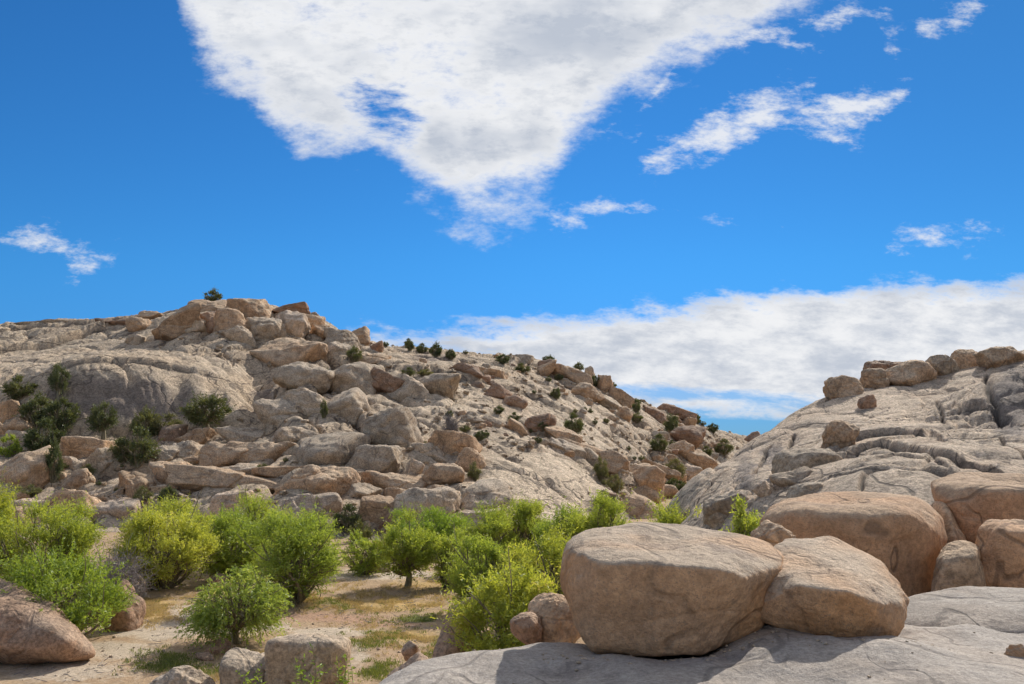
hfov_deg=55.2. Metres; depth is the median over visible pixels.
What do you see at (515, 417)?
shrub
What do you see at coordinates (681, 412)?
boulder
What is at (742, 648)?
grit
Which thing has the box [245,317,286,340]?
boulder
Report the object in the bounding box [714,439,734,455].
shrub
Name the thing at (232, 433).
boulder
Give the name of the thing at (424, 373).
shrub
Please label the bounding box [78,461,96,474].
shrub
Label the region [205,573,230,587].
boulder
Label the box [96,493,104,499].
boulder
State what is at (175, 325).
boulder
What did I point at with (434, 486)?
boulder
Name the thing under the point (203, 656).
boulder
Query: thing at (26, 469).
boulder
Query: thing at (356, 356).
shrub
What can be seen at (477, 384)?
boulder
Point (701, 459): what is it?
boulder
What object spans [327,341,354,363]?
boulder
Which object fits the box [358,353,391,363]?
boulder
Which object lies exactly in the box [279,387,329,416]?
boulder
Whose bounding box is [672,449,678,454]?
boulder
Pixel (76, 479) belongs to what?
boulder
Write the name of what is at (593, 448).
boulder
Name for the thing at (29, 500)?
boulder
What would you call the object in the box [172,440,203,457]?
boulder
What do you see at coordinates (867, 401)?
boulder
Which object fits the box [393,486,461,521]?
boulder
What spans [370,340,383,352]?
boulder
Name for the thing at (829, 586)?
boulder
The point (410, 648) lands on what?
boulder
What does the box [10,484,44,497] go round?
shrub
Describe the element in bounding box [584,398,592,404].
boulder
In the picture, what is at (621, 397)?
boulder
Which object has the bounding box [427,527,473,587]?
bush
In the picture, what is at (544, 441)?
boulder
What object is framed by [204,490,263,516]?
boulder
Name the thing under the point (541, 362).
boulder
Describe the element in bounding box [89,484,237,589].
bush
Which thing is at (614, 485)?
shrub
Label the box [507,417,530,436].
boulder
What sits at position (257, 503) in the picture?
bush
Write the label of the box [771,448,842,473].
boulder
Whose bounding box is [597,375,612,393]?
boulder
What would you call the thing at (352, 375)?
boulder
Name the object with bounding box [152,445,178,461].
boulder
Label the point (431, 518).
bush
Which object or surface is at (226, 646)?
boulder
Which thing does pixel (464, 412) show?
boulder
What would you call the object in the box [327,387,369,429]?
boulder
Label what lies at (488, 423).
boulder
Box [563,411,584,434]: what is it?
shrub
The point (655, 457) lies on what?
boulder
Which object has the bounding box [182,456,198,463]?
boulder
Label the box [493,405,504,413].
shrub
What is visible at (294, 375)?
boulder
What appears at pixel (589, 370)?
boulder
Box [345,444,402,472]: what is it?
boulder
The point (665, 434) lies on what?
boulder
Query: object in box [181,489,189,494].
boulder
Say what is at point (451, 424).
dead shrub
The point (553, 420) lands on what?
boulder
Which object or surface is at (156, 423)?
shrub
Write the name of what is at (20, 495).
boulder
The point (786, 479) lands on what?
boulder
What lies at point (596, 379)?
shrub
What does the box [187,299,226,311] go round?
boulder
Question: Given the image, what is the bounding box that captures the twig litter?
[14,577,440,681]
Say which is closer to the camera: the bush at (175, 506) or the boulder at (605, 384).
the bush at (175, 506)
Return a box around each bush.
[0,466,32,575]
[0,488,116,591]
[0,531,140,640]
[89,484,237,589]
[138,490,215,555]
[173,562,300,653]
[174,503,273,581]
[202,481,304,567]
[233,490,360,608]
[339,528,389,576]
[369,503,440,587]
[376,494,478,544]
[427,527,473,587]
[429,547,559,651]
[437,526,517,612]
[452,499,525,571]
[484,489,548,555]
[491,520,577,594]
[524,496,586,582]
[553,473,637,539]
[640,489,689,523]
[688,504,701,519]
[718,494,764,535]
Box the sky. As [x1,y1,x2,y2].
[0,0,1023,435]
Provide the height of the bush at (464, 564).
3.921 m
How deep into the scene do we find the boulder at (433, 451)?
90.36 m
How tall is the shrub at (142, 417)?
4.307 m
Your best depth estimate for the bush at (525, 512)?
54.26 m
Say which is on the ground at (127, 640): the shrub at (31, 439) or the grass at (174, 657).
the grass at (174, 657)
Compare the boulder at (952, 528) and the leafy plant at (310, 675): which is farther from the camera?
the leafy plant at (310, 675)
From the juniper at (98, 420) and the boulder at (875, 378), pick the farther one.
the juniper at (98, 420)
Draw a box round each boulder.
[0,400,20,422]
[0,422,4,434]
[0,445,56,489]
[0,578,95,664]
[2,416,33,432]
[5,430,38,444]
[10,498,43,506]
[11,506,44,525]
[13,319,68,324]
[13,492,29,499]
[42,489,101,508]
[55,471,66,480]
[59,436,118,458]
[60,468,95,489]
[61,456,81,470]
[83,447,114,474]
[86,496,151,521]
[88,484,117,494]
[94,318,126,325]
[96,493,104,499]
[99,579,145,631]
[108,488,124,496]
[118,470,156,497]
[124,334,146,344]
[125,316,150,331]
[136,310,162,319]
[148,461,191,489]
[149,665,215,683]
[151,302,200,340]
[151,484,167,492]
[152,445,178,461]
[157,424,187,442]
[164,463,280,494]
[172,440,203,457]
[175,427,217,444]
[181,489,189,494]
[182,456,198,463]
[184,318,205,332]
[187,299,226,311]
[195,652,213,660]
[198,441,248,466]
[200,311,215,333]
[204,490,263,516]
[204,637,234,654]
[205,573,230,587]
[212,308,249,333]
[214,426,264,441]
[219,647,265,683]
[221,441,295,462]
[221,463,257,474]
[224,325,256,348]
[226,298,274,318]
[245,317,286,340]
[249,337,327,366]
[251,465,304,477]
[252,398,298,427]
[264,633,351,683]
[269,426,318,442]
[269,492,342,516]
[272,301,310,314]
[272,361,334,394]
[273,464,360,495]
[275,310,310,338]
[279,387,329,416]
[279,500,305,517]
[296,431,370,465]
[306,314,325,326]
[310,324,329,337]
[314,424,326,431]
[324,327,359,348]
[326,361,380,394]
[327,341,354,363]
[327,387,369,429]
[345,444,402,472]
[345,482,381,497]
[352,326,370,345]
[356,494,393,524]
[357,470,426,489]
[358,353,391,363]
[361,406,423,447]
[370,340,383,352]
[371,367,404,392]
[374,564,392,572]
[378,508,401,531]
[383,487,404,498]
[386,374,431,401]
[387,652,428,676]
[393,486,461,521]
[401,640,419,660]
[405,458,424,474]
[410,442,446,462]
[418,373,461,398]
[419,358,426,362]
[423,463,464,484]
[427,430,482,454]
[428,484,444,488]
[432,596,478,657]
[448,363,482,377]
[455,447,485,472]
[458,410,466,415]
[459,411,484,422]
[460,477,515,509]
[460,508,504,520]
[471,381,481,387]
[475,423,486,428]
[478,366,507,378]
[481,414,501,427]
[482,363,490,367]
[482,375,490,382]
[483,420,491,426]
[484,382,512,398]
[501,395,527,408]
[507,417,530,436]
[510,612,542,644]
[515,354,533,364]
[525,413,550,431]
[528,592,580,642]
[531,359,556,376]
[537,359,551,373]
[539,414,556,430]
[540,439,549,444]
[544,425,582,442]
[548,437,586,458]
[552,363,592,384]
[554,374,573,384]
[560,437,603,453]
[560,522,783,656]
[564,450,574,456]
[571,382,603,401]
[579,408,586,413]
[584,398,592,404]
[585,366,594,376]
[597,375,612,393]
[597,398,619,409]
[598,450,629,474]
[607,415,616,421]
[609,386,637,407]
[616,406,632,422]
[620,493,659,518]
[630,463,665,502]
[636,483,662,501]
[640,458,680,480]
[643,404,667,424]
[651,430,668,440]
[651,455,660,459]
[657,403,696,420]
[664,484,677,497]
[667,454,675,463]
[669,440,694,458]
[670,425,705,447]
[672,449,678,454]
[680,474,686,482]
[682,417,696,425]
[684,463,702,479]
[686,449,718,469]
[703,490,749,528]
[712,453,718,459]
[744,431,760,441]
[745,505,769,522]
[750,520,795,546]
[752,480,774,496]
[760,491,946,596]
[761,536,908,636]
[769,466,815,486]
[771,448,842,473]
[786,482,823,497]
[821,420,859,448]
[823,375,863,399]
[857,394,876,408]
[859,368,889,389]
[863,360,902,369]
[886,360,936,385]
[925,354,959,375]
[930,501,966,542]
[931,472,1023,543]
[931,540,985,591]
[950,349,977,369]
[974,346,1023,368]
[975,519,1023,587]
[1004,643,1023,657]
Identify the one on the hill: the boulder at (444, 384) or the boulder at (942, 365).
the boulder at (444, 384)
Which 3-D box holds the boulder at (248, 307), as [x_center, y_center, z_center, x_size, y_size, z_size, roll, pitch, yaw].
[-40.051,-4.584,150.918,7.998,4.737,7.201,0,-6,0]
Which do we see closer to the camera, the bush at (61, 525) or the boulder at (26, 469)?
the bush at (61, 525)
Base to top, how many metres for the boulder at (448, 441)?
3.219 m
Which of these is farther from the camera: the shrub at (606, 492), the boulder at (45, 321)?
the boulder at (45, 321)
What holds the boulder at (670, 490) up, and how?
on the ground at (127, 640)
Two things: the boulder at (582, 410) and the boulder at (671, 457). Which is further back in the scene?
the boulder at (671, 457)
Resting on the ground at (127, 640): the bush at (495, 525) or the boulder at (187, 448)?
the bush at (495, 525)
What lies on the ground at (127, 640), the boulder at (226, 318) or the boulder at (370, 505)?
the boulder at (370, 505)
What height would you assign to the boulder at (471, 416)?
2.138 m
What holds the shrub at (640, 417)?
on the hill
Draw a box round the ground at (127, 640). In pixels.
[0,498,671,683]
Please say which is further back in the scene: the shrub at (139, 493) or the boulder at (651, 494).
the boulder at (651, 494)
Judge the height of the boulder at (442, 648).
2.481 m
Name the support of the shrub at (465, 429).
on the hill
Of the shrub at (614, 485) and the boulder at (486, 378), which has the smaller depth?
the shrub at (614, 485)
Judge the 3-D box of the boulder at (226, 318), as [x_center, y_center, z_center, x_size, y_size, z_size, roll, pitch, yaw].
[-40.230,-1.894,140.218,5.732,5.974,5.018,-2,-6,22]
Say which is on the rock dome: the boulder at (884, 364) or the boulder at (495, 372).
the boulder at (884, 364)
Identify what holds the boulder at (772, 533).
on the rock dome
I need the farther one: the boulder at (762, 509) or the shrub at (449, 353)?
the shrub at (449, 353)
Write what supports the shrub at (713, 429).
on the hill
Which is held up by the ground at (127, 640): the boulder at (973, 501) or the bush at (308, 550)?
the bush at (308, 550)
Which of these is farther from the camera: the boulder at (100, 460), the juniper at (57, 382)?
the juniper at (57, 382)
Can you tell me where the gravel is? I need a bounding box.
[22,592,441,680]
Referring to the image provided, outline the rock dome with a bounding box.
[657,350,1023,531]
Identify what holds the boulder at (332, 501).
on the ground at (127, 640)
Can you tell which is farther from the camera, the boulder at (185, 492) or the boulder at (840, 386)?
the boulder at (185, 492)
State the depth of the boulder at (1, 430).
103.87 m
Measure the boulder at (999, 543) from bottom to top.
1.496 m
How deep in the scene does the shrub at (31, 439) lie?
98.28 m
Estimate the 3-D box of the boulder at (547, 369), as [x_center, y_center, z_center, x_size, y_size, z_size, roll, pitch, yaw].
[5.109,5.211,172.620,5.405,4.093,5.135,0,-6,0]
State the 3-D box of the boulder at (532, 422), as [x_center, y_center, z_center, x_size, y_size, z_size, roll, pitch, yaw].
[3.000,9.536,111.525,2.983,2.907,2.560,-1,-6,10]
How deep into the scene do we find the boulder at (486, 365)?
154.56 m
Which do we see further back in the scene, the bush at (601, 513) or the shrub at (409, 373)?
the shrub at (409, 373)
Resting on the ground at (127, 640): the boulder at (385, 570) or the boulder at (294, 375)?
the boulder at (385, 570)
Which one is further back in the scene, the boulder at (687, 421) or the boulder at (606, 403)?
the boulder at (687, 421)
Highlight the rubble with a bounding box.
[3,311,742,531]
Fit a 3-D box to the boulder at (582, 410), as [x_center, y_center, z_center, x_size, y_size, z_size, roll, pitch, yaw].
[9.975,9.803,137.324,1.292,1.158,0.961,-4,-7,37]
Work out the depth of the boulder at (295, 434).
93.96 m
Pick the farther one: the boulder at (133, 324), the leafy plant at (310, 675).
the boulder at (133, 324)
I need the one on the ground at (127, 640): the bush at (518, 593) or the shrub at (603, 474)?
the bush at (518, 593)
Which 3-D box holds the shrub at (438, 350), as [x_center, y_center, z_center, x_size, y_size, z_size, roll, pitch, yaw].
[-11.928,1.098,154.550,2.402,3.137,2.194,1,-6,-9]
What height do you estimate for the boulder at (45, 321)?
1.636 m
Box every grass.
[57,573,493,681]
[96,570,499,683]
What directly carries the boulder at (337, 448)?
on the hill
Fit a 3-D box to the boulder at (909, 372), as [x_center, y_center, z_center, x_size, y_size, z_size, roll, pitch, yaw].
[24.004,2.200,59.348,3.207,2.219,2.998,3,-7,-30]
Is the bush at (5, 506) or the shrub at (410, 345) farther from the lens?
the shrub at (410, 345)
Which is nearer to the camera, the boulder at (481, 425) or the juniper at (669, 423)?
the boulder at (481, 425)
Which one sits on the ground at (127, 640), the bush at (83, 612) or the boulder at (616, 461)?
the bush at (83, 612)
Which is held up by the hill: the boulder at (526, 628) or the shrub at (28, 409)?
the shrub at (28, 409)
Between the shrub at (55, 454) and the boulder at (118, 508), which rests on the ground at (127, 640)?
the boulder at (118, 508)
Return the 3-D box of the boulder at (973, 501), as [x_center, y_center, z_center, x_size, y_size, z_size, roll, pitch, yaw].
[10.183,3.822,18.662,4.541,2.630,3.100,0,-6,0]
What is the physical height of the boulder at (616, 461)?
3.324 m
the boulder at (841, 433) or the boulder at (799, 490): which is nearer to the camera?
the boulder at (799, 490)
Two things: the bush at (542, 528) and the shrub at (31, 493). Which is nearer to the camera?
the bush at (542, 528)
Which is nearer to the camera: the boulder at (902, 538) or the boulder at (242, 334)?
the boulder at (902, 538)
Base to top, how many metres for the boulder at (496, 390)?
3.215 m
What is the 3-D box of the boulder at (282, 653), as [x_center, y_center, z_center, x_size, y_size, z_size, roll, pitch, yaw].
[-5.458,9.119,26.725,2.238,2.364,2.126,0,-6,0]
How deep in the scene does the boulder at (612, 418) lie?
156.40 m
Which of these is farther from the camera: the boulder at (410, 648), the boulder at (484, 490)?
the boulder at (484, 490)
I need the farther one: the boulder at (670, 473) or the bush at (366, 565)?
the boulder at (670, 473)
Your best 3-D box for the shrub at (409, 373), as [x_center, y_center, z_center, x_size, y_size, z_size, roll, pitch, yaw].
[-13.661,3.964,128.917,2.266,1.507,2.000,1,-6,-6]
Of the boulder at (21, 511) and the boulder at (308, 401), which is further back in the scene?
the boulder at (308, 401)
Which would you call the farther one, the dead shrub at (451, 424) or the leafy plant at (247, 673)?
the dead shrub at (451, 424)
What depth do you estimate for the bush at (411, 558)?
46.28 m
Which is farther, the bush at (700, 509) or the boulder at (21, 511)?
the boulder at (21, 511)
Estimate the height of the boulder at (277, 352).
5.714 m
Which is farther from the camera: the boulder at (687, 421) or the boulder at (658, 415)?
the boulder at (687, 421)
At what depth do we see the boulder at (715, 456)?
175.20 m
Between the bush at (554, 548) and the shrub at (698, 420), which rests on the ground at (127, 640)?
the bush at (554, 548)
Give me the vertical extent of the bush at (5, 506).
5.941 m
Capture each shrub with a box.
[0,374,38,400]
[0,433,24,457]
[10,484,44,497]
[11,389,61,429]
[18,416,68,450]
[39,396,82,431]
[45,436,65,483]
[70,535,159,603]
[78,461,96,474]
[107,436,132,459]
[113,423,162,468]
[125,402,161,437]
[132,485,153,501]
[150,412,183,430]
[155,485,178,501]
[203,286,222,300]
[320,399,328,418]
[331,502,364,532]
[345,344,361,362]
[345,519,374,543]
[401,367,415,375]
[405,340,414,350]
[415,343,428,353]
[416,369,432,375]
[429,340,442,356]
[441,411,461,430]
[445,349,455,359]
[459,425,470,432]
[466,460,482,480]
[473,429,487,441]
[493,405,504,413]
[495,353,510,364]
[508,412,520,420]
[514,362,530,372]
[536,420,548,430]
[550,387,561,399]
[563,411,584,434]
[591,489,614,505]
[592,375,599,386]
[593,456,608,481]
[605,471,624,492]
[631,412,643,423]
[632,398,640,412]
[648,433,668,451]
[665,476,685,490]
[666,456,686,477]
[696,413,700,424]
[702,446,712,456]
[707,422,719,433]
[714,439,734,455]
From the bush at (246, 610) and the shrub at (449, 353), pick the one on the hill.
the shrub at (449, 353)
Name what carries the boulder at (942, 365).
on the rock dome
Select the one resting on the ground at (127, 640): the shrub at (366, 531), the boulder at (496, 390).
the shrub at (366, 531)
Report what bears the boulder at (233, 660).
on the ground at (127, 640)
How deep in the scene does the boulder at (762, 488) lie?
33.68 m
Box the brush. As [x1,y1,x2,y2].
[534,437,542,442]
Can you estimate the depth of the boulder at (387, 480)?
81.30 m
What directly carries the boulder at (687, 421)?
on the hill
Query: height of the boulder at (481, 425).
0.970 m
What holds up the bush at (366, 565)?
on the ground at (127, 640)
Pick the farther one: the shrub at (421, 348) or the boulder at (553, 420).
the shrub at (421, 348)
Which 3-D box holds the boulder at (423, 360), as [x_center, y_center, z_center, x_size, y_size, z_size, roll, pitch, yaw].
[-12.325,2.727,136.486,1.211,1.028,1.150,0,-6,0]
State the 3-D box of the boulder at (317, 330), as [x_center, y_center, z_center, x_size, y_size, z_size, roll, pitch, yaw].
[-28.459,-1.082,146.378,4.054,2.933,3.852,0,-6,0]
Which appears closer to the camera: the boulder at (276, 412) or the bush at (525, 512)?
the bush at (525, 512)
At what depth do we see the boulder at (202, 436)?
101.47 m
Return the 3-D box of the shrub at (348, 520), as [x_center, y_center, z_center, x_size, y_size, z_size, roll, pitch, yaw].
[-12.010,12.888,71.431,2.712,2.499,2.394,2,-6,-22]
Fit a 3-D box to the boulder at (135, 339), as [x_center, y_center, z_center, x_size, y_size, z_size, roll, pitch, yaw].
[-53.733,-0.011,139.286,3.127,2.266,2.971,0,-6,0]
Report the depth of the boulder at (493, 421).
107.45 m
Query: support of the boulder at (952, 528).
on the rock dome
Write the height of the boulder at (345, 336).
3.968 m
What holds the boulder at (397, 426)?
on the hill
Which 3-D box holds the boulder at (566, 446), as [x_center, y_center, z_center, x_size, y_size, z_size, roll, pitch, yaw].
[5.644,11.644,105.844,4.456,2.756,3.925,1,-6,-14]
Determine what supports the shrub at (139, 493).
on the hill
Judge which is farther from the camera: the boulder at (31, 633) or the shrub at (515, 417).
the shrub at (515, 417)
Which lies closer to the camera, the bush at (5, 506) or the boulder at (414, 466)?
the bush at (5, 506)
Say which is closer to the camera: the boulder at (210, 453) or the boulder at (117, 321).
the boulder at (210, 453)
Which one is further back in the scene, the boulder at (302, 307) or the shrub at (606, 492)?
the boulder at (302, 307)
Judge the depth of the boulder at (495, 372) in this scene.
144.19 m
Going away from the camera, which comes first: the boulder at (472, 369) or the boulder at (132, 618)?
the boulder at (132, 618)
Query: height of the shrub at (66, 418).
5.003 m
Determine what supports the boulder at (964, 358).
on the rock dome
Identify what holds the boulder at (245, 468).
on the hill
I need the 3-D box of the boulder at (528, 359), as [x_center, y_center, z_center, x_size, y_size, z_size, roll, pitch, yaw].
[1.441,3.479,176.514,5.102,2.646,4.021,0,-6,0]
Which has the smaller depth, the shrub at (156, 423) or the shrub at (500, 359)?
the shrub at (156, 423)
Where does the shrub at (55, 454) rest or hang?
on the hill
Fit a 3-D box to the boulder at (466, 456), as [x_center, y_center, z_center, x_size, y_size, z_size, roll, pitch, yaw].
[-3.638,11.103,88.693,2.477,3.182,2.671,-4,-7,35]
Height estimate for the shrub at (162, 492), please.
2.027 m
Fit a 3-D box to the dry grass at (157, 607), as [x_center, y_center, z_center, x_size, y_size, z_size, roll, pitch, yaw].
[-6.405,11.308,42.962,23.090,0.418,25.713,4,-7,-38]
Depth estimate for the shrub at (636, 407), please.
174.06 m
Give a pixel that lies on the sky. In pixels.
(723, 211)
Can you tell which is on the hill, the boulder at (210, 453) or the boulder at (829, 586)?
the boulder at (210, 453)
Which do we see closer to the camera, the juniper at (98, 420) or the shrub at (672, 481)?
the juniper at (98, 420)
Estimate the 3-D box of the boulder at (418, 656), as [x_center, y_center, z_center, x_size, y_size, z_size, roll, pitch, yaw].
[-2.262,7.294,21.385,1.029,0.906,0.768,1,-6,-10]
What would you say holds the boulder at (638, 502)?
on the ground at (127, 640)
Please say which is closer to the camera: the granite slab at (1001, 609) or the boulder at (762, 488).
the granite slab at (1001, 609)
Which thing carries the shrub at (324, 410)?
on the hill
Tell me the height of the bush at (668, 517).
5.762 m
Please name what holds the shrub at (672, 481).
on the ground at (127, 640)
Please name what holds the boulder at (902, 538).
on the rock dome
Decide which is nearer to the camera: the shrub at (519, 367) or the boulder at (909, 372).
the boulder at (909, 372)
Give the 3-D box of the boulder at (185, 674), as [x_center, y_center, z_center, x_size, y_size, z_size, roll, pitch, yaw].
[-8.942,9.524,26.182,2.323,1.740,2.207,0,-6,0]
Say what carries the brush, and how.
on the hill
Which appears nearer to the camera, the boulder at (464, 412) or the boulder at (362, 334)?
the boulder at (464, 412)
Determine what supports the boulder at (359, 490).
on the hill
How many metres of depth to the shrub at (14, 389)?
109.72 m
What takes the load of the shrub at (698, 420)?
on the hill
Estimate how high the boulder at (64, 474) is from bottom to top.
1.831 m
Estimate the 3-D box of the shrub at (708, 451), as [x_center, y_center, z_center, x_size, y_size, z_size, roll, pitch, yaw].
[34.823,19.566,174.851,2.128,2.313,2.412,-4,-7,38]
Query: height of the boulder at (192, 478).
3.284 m
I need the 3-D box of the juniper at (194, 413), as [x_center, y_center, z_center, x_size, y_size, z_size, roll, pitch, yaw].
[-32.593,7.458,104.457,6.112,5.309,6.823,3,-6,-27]
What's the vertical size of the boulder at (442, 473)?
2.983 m
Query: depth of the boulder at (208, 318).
140.70 m
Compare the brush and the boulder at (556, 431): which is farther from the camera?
the boulder at (556, 431)
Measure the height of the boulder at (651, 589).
1.288 m
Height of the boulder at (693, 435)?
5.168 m
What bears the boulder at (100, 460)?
on the hill
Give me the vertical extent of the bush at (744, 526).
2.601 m
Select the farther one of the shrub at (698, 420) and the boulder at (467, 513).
the shrub at (698, 420)
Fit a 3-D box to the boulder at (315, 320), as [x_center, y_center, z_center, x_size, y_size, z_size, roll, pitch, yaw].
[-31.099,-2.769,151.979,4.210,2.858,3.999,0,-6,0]
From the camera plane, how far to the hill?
113.57 m
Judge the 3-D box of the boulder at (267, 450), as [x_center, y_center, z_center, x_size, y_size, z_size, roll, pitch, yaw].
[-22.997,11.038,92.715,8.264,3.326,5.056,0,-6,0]
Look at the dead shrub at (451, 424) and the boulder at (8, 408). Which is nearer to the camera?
the dead shrub at (451, 424)
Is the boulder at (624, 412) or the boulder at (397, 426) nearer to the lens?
the boulder at (397, 426)
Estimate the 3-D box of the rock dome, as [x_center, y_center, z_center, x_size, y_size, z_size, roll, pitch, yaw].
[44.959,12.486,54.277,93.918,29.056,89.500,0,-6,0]
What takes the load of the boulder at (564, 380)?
on the hill
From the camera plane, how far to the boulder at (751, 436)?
255.96 m
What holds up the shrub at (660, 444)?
on the hill
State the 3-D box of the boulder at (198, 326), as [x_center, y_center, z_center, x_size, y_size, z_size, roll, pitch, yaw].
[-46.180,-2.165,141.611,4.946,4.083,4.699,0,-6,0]
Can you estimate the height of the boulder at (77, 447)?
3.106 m
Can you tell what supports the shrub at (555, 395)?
on the hill
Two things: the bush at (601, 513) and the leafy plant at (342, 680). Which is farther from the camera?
the bush at (601, 513)
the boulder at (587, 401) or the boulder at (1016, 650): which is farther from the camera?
the boulder at (587, 401)
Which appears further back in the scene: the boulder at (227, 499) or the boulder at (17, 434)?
the boulder at (17, 434)
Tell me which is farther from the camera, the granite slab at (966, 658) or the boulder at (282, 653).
the boulder at (282, 653)
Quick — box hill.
[0,305,747,540]
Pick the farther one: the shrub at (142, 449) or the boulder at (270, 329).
the boulder at (270, 329)
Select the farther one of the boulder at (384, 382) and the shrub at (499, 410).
the boulder at (384, 382)
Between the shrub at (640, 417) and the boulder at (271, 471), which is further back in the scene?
the shrub at (640, 417)
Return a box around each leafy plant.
[236,664,265,683]
[291,642,330,683]
[333,653,356,683]
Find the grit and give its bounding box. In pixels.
[404,630,992,683]
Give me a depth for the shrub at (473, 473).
84.02 m
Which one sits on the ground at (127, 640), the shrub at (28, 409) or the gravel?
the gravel
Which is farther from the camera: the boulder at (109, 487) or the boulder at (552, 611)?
the boulder at (109, 487)
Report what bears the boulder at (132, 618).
on the ground at (127, 640)
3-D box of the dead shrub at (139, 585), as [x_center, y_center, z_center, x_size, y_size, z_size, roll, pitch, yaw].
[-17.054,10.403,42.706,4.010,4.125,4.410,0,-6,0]
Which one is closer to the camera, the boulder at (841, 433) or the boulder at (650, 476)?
the boulder at (841, 433)
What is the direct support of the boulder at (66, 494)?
on the hill
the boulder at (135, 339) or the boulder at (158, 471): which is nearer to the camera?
the boulder at (158, 471)
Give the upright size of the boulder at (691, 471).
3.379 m
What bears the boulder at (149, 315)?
on the hill
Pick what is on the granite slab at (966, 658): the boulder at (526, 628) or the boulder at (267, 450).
the boulder at (526, 628)
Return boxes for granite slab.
[379,623,1023,683]
[905,586,1023,633]
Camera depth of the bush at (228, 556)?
48.94 m
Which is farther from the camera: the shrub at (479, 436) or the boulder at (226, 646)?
the shrub at (479, 436)
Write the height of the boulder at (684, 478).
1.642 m
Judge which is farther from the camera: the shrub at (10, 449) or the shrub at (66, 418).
the shrub at (66, 418)
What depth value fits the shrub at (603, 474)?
99.64 m
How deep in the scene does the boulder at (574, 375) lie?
171.55 m
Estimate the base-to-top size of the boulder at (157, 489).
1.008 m
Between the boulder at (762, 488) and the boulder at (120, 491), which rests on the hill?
the boulder at (120, 491)
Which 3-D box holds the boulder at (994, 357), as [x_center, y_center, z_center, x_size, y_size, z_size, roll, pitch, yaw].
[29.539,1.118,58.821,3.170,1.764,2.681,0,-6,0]
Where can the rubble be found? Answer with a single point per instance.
(530, 444)
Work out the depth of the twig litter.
33.67 m
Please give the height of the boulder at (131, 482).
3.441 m
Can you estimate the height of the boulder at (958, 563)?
1.045 m
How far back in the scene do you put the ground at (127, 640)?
35.61 m
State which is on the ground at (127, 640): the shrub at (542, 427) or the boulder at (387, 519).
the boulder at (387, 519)
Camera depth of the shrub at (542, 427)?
110.08 m
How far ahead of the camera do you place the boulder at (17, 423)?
103.50 m
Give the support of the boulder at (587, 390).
on the hill
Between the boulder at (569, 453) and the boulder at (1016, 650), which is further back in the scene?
the boulder at (569, 453)
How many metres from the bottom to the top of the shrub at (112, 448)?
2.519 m
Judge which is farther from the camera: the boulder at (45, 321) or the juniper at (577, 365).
the juniper at (577, 365)
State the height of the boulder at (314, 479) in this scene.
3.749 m
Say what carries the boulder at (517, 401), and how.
on the hill
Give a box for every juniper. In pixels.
[45,361,71,400]
[84,400,119,439]
[178,388,236,427]
[573,362,584,370]
[662,412,678,431]
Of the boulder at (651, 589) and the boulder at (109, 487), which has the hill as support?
the boulder at (109, 487)
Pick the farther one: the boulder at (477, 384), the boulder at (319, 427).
the boulder at (477, 384)
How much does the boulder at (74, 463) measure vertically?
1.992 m
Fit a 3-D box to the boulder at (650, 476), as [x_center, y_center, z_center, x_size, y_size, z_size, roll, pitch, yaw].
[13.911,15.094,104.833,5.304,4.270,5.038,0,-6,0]
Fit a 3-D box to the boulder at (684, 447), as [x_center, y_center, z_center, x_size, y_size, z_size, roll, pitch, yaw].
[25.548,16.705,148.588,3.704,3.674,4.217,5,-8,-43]
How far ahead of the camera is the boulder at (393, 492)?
79.34 m
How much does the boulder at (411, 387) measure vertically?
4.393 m
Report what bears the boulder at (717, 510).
on the rock dome
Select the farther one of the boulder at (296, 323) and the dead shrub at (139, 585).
the boulder at (296, 323)
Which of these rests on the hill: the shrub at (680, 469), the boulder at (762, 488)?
the shrub at (680, 469)
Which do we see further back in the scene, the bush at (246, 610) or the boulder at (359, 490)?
the boulder at (359, 490)
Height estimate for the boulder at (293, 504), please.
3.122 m
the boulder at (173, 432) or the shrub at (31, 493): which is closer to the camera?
the shrub at (31, 493)
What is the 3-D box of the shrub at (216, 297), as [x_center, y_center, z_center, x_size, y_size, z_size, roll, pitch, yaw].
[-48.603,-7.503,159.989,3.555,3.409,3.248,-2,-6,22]

